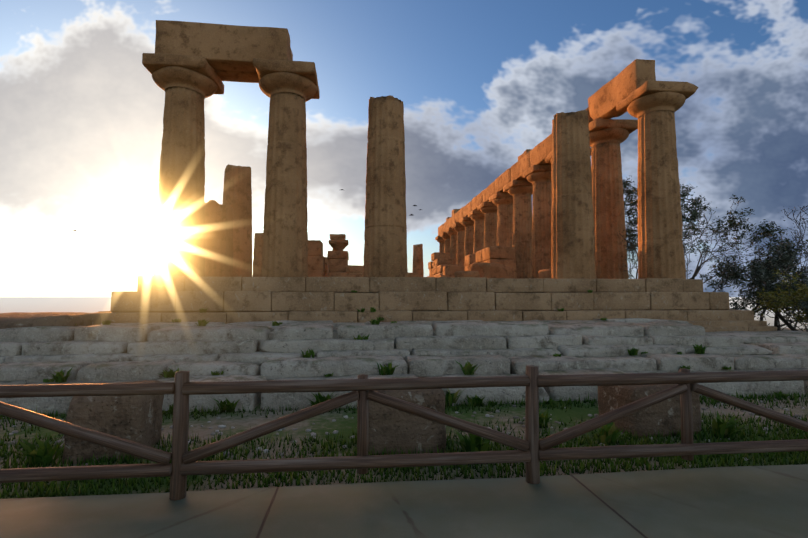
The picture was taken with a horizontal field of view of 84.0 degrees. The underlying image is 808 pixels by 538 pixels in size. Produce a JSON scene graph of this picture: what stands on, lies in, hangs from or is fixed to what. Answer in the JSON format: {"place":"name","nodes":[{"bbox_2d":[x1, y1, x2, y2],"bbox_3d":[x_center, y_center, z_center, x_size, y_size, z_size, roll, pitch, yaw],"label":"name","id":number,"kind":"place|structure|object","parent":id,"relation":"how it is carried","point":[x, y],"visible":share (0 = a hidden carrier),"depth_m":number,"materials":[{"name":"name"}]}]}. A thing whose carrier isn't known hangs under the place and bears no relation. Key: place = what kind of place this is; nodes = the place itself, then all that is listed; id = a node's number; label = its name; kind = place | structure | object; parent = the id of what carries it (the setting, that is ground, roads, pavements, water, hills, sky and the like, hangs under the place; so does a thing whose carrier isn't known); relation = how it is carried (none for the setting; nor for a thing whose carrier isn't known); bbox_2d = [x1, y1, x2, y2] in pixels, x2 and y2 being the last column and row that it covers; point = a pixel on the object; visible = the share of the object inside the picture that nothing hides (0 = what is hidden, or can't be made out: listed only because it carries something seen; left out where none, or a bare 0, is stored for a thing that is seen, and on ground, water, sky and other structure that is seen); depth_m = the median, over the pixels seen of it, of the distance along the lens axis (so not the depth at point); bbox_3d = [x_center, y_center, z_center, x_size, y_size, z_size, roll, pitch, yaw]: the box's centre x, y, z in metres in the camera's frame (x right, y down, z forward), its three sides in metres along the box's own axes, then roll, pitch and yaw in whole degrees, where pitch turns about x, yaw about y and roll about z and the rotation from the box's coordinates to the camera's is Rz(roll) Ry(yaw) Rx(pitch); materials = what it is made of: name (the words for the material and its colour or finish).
{"place":"outdoors","nodes":[
{"label":"outdoors","id":0,"kind":"place"},
{"bbox_2d":[330,234,345,239],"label":"stone block","id":1,"kind":"object","parent":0,"point":[337,236],"visible":0.65,"depth_m":49.47,"materials":[{"name":"beige stone"}]},
{"bbox_2d":[0,464,807,537],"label":"pavement","id":2,"kind":"structure","parent":0,"point":[770,501],"depth_m":3.42,"materials":[{"name":"grey concrete"}]},
{"bbox_2d":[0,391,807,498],"bbox_3d":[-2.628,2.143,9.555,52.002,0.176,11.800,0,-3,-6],"label":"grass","id":3,"kind":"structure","parent":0,"point":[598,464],"depth_m":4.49,"materials":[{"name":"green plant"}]},
{"bbox_2d":[0,297,807,498],"bbox_3d":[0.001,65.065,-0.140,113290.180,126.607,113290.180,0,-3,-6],"label":"ground","id":4,"kind":"structure","parent":0,"point":[324,422],"depth_m":5.61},
{"bbox_2d":[62,380,163,463],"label":"stone block","id":5,"kind":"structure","parent":4,"relation":"on","point":[136,418],"depth_m":4.51,"materials":[{"name":"stone"}]},
{"bbox_2d":[14,290,788,465],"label":"weeds","id":6,"kind":"object","parent":4,"relation":"on","point":[46,451],"visible":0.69,"depth_m":5.67,"materials":[{"name":"green plant"}]},
{"bbox_2d":[0,318,807,413],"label":"foundation","id":7,"kind":"object","parent":4,"relation":"on","point":[235,351],"visible":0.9,"depth_m":8.27,"materials":[{"name":"stone"}]},
{"bbox_2d":[0,312,100,328],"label":"hill","id":8,"kind":"structure","parent":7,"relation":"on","point":[17,319],"depth_m":8.90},
{"bbox_2d":[0,365,807,500],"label":"log fence","id":9,"kind":"object","parent":4,"relation":"on","point":[532,451],"visible":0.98,"depth_m":3.78,"materials":[{"name":"brown wood"}]},
{"bbox_2d":[0,399,807,490],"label":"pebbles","id":10,"kind":"object","parent":4,"relation":"on","point":[346,416],"visible":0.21,"depth_m":5.59,"materials":[{"name":"grey stone"}]},
{"bbox_2d":[368,389,445,454],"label":"stone block","id":11,"kind":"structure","parent":4,"relation":"on","point":[390,428],"depth_m":4.68,"materials":[{"name":"stone"}]},
{"bbox_2d":[95,276,776,331],"bbox_3d":[-1.099,2.625,33.115,19.609,2.370,44.023,0,-3,-6],"label":"stepped temple base","id":12,"kind":"object","parent":4,"relation":"on","point":[152,299],"visible":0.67,"depth_m":12.61,"materials":[{"name":"stone"}]},
{"bbox_2d":[153,87,205,276],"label":"column","id":13,"kind":"structure","parent":12,"relation":"on","point":[180,248],"depth_m":12.86,"materials":[{"name":"stone"}]},
{"bbox_2d":[142,53,223,99],"bbox_3d":[-6.573,-5.622,13.496,1.784,0.821,1.797,0,-3,-6],"label":"column capital","id":14,"kind":"object","parent":13,"relation":"on","point":[199,74],"visible":0.83,"depth_m":12.83,"materials":[{"name":"beige stone"}]},
{"bbox_2d":[155,20,292,82],"bbox_3d":[-5.343,-6.545,13.688,3.720,1.105,1.412,0,-3,-6],"label":"architrave","id":15,"kind":"object","parent":13,"relation":"on","point":[229,52],"visible":0.67,"depth_m":13.04,"materials":[{"name":"stone"}]},
{"bbox_2d":[222,164,251,276],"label":"column","id":16,"kind":"structure","parent":12,"relation":"on","point":[237,192],"depth_m":18.97,"materials":[{"name":"stone"}]},
{"bbox_2d":[252,233,262,276],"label":"column","id":17,"kind":"structure","parent":12,"relation":"on","point":[257,254],"depth_m":24.87,"materials":[{"name":"stone"}]},
{"bbox_2d":[262,92,307,277],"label":"column","id":18,"kind":"structure","parent":12,"relation":"on","point":[285,244],"depth_m":13.16,"materials":[{"name":"stone"}]},
{"bbox_2d":[253,58,319,101],"bbox_3d":[-3.557,-5.603,13.825,1.789,0.826,1.799,0,-3,-6],"label":"column capital","id":19,"kind":"object","parent":18,"relation":"on","point":[296,77],"visible":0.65,"depth_m":13.11,"materials":[{"name":"beige stone"}]},
{"bbox_2d":[363,95,407,277],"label":"column","id":20,"kind":"structure","parent":12,"relation":"on","point":[385,244],"depth_m":13.46,"materials":[{"name":"stone"}]},
{"bbox_2d":[439,243,444,252],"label":"column","id":21,"kind":"structure","parent":12,"relation":"on","point":[441,247],"depth_m":51.06,"materials":[{"name":"stone"}]},
{"bbox_2d":[435,236,444,243],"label":"column capital","id":22,"kind":"object","parent":21,"relation":"on","point":[439,239],"visible":0.56,"depth_m":50.90,"materials":[{"name":"beige stone"}]},
{"bbox_2d":[444,240,449,258],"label":"column","id":23,"kind":"structure","parent":12,"relation":"on","point":[447,247],"depth_m":47.98,"materials":[{"name":"stone"}]},
{"bbox_2d":[440,232,449,239],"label":"column capital","id":24,"kind":"object","parent":23,"relation":"on","point":[444,235],"visible":0.5,"depth_m":47.94,"materials":[{"name":"beige stone"}]},
{"bbox_2d":[450,236,456,264],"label":"column","id":25,"kind":"structure","parent":12,"relation":"on","point":[453,247],"depth_m":44.90,"materials":[{"name":"stone"}]},
{"bbox_2d":[446,227,456,235],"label":"column capital","id":26,"kind":"object","parent":25,"relation":"on","point":[450,231],"visible":0.46,"depth_m":44.80,"materials":[{"name":"beige stone"}]},
{"bbox_2d":[457,231,464,265],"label":"column","id":27,"kind":"structure","parent":12,"relation":"on","point":[460,247],"depth_m":41.85,"materials":[{"name":"stone"}]},
{"bbox_2d":[452,222,464,231],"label":"column capital","id":28,"kind":"object","parent":27,"relation":"on","point":[457,226],"visible":0.5,"depth_m":41.77,"materials":[{"name":"beige stone"}]},
{"bbox_2d":[464,226,473,266],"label":"column","id":29,"kind":"structure","parent":12,"relation":"on","point":[469,240],"depth_m":38.84,"materials":[{"name":"stone"}]},
{"bbox_2d":[459,217,473,226],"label":"column capital","id":30,"kind":"object","parent":29,"relation":"on","point":[466,221],"visible":0.6,"depth_m":38.74,"materials":[{"name":"beige stone"}]},
{"bbox_2d":[473,220,484,253],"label":"column","id":31,"kind":"structure","parent":12,"relation":"on","point":[478,235],"depth_m":35.79,"materials":[{"name":"stone"}]},
{"bbox_2d":[468,210,484,220],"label":"column capital","id":32,"kind":"object","parent":31,"relation":"on","point":[475,215],"visible":0.56,"depth_m":35.66,"materials":[{"name":"beige stone"}]},
{"bbox_2d":[438,59,655,235],"bbox_3d":[6.527,-5.629,33.336,1.479,1.661,36.821,0,-3,-6],"label":"architrave","id":33,"kind":"object","parent":31,"relation":"on","point":[635,74],"visible":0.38,"depth_m":17.73,"materials":[{"name":"stone"}]},
{"bbox_2d":[484,213,497,247],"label":"column","id":34,"kind":"structure","parent":12,"relation":"on","point":[490,229],"depth_m":32.76,"materials":[{"name":"stone"}]},
{"bbox_2d":[477,202,497,213],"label":"column capital","id":35,"kind":"object","parent":34,"relation":"on","point":[487,207],"visible":0.65,"depth_m":32.65,"materials":[{"name":"beige stone"}]},
{"bbox_2d":[497,205,512,246],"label":"column","id":36,"kind":"structure","parent":12,"relation":"on","point":[505,226],"depth_m":29.71,"materials":[{"name":"stone"}]},
{"bbox_2d":[489,192,512,206],"bbox_3d":[6.847,-4.608,30.261,1.789,0.817,1.789,0,-3,-6],"label":"column capital","id":37,"kind":"object","parent":36,"relation":"on","point":[501,198],"visible":0.54,"depth_m":29.59,"materials":[{"name":"beige stone"}]},
{"bbox_2d":[512,194,531,278],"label":"column","id":38,"kind":"structure","parent":12,"relation":"on","point":[522,227],"depth_m":26.58,"materials":[{"name":"stone"}]},
{"bbox_2d":[503,180,532,196],"bbox_3d":[7.155,-4.796,27.226,1.794,0.824,1.797,0,-3,-6],"label":"column capital","id":39,"kind":"object","parent":38,"relation":"on","point":[513,188],"visible":0.79,"depth_m":26.56,"materials":[{"name":"beige stone"}]},
{"bbox_2d":[532,182,551,277],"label":"column","id":40,"kind":"structure","parent":12,"relation":"on","point":[541,225],"depth_m":23.58,"materials":[{"name":"stone"}]},
{"bbox_2d":[522,165,551,183],"bbox_3d":[7.494,-4.980,24.194,1.781,0.830,1.806,0,-3,-6],"label":"column capital","id":41,"kind":"object","parent":40,"relation":"on","point":[533,174],"visible":0.5,"depth_m":23.53,"materials":[{"name":"beige stone"}]},
{"bbox_2d":[551,110,596,278],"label":"column","id":42,"kind":"structure","parent":12,"relation":"on","point":[572,239],"depth_m":14.10,"materials":[{"name":"stone"}]},
{"bbox_2d":[591,142,628,278],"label":"column","id":43,"kind":"structure","parent":12,"relation":"on","point":[608,199],"depth_m":17.46,"materials":[{"name":"stone"}]},
{"bbox_2d":[589,118,637,147],"bbox_3d":[8.124,-5.343,18.122,1.798,0.826,1.793,0,-3,-6],"label":"column capital","id":44,"kind":"object","parent":43,"relation":"on","point":[603,130],"visible":0.69,"depth_m":17.37,"materials":[{"name":"beige stone"}]},
{"bbox_2d":[637,110,685,278],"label":"column","id":45,"kind":"structure","parent":12,"relation":"on","point":[660,245],"depth_m":14.46,"materials":[{"name":"stone"}]},
{"bbox_2d":[616,80,697,118],"bbox_3d":[8.457,-5.526,15.082,1.790,0.815,1.776,0,-3,-6],"label":"column capital","id":46,"kind":"object","parent":45,"relation":"on","point":[648,96],"visible":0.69,"depth_m":14.44,"materials":[{"name":"beige stone"}]},
{"bbox_2d":[142,293,766,326],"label":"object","id":47,"kind":"structure","parent":4,"relation":"on","point":[748,323],"depth_m":12.70,"materials":[{"name":"stone"}]},
{"bbox_2d":[205,200,232,276],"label":"column","id":48,"kind":"structure","parent":47,"relation":"on","point":[219,240],"depth_m":15.79,"materials":[{"name":"stone"}]},
{"bbox_2d":[412,244,423,276],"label":"column","id":49,"kind":"structure","parent":47,"relation":"on","point":[418,258],"depth_m":50.62,"materials":[{"name":"stone"}]},
{"bbox_2d":[308,240,551,278],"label":"cella remains","id":50,"kind":"object","parent":47,"relation":"on","point":[494,262],"visible":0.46,"depth_m":20.69,"materials":[{"name":"stone"}]},
{"bbox_2d":[329,240,347,250],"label":"capital","id":51,"kind":"object","parent":50,"relation":"on","point":[338,245],"visible":0.85,"depth_m":20.91,"materials":[{"name":"stone"}]},
{"bbox_2d":[598,384,700,437],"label":"stone block","id":52,"kind":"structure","parent":4,"relation":"on","point":[664,416],"depth_m":5.32,"materials":[{"name":"stone"}]},
{"bbox_2d":[625,205,697,278],"bbox_3d":[11.487,0.377,22.059,5.534,7.283,5.446,0,-3,-6],"label":"tree","id":53,"kind":"object","parent":4,"relation":"on","point":[637,257],"depth_m":21.10,"materials":[{"name":"green plant"}]},
{"bbox_2d":[622,176,790,278],"bbox_3d":[13.981,-0.070,21.554,8.582,9.069,5.940,0,-3,-6],"label":"olive","id":54,"kind":"object","parent":4,"relation":"on","point":[696,202],"depth_m":21.33,"materials":[{"name":"green plant"}]},
{"bbox_2d":[617,203,800,291],"bbox_3d":[10.336,0.487,18.150,7.832,6.603,7.729,0,-3,-6],"label":"tree","id":55,"kind":"object","parent":4,"relation":"on","point":[687,263],"depth_m":16.39,"materials":[{"name":"green plant"}]},
{"bbox_2d":[702,239,807,330],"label":"olive","id":56,"kind":"object","parent":4,"relation":"on","point":[781,254],"depth_m":16.09,"materials":[{"name":"green plant"}]},
{"bbox_2d":[745,205,807,311],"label":"tree","id":57,"kind":"object","parent":4,"relation":"on","point":[799,238],"depth_m":17.72,"materials":[{"name":"green plant"}]},
{"bbox_2d":[753,280,807,331],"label":"shrub","id":58,"kind":"object","parent":4,"relation":"on","point":[781,300],"depth_m":14.91,"materials":[{"name":"green plant"}]},
{"bbox_2d":[756,268,807,320],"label":"shrub","id":59,"kind":"object","parent":4,"relation":"on","point":[791,296],"depth_m":13.87,"materials":[{"name":"green plant"}]},
{"bbox_2d":[0,0,807,296],"label":"sky","id":60,"kind":"structure","parent":0,"point":[480,84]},
{"bbox_2d":[545,148,591,163],"bbox_3d":[7.798,-5.161,21.159,1.785,0.828,1.791,0,-3,-6],"label":"column capital","id":61,"kind":"object","parent":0,"point":[548,158],"visible":0.06,"depth_m":21.35,"materials":[{"name":"beige stone"}]},
{"bbox_2d":[711,242,807,330],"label":"olive","id":62,"kind":"object","parent":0,"point":[754,292],"depth_m":17.83,"materials":[{"name":"green plant"}]},
{"bbox_2d":[789,294,807,325],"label":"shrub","id":63,"kind":"object","parent":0,"point":[803,305],"depth_m":12.94,"materials":[{"name":"green plant"}]}
]}

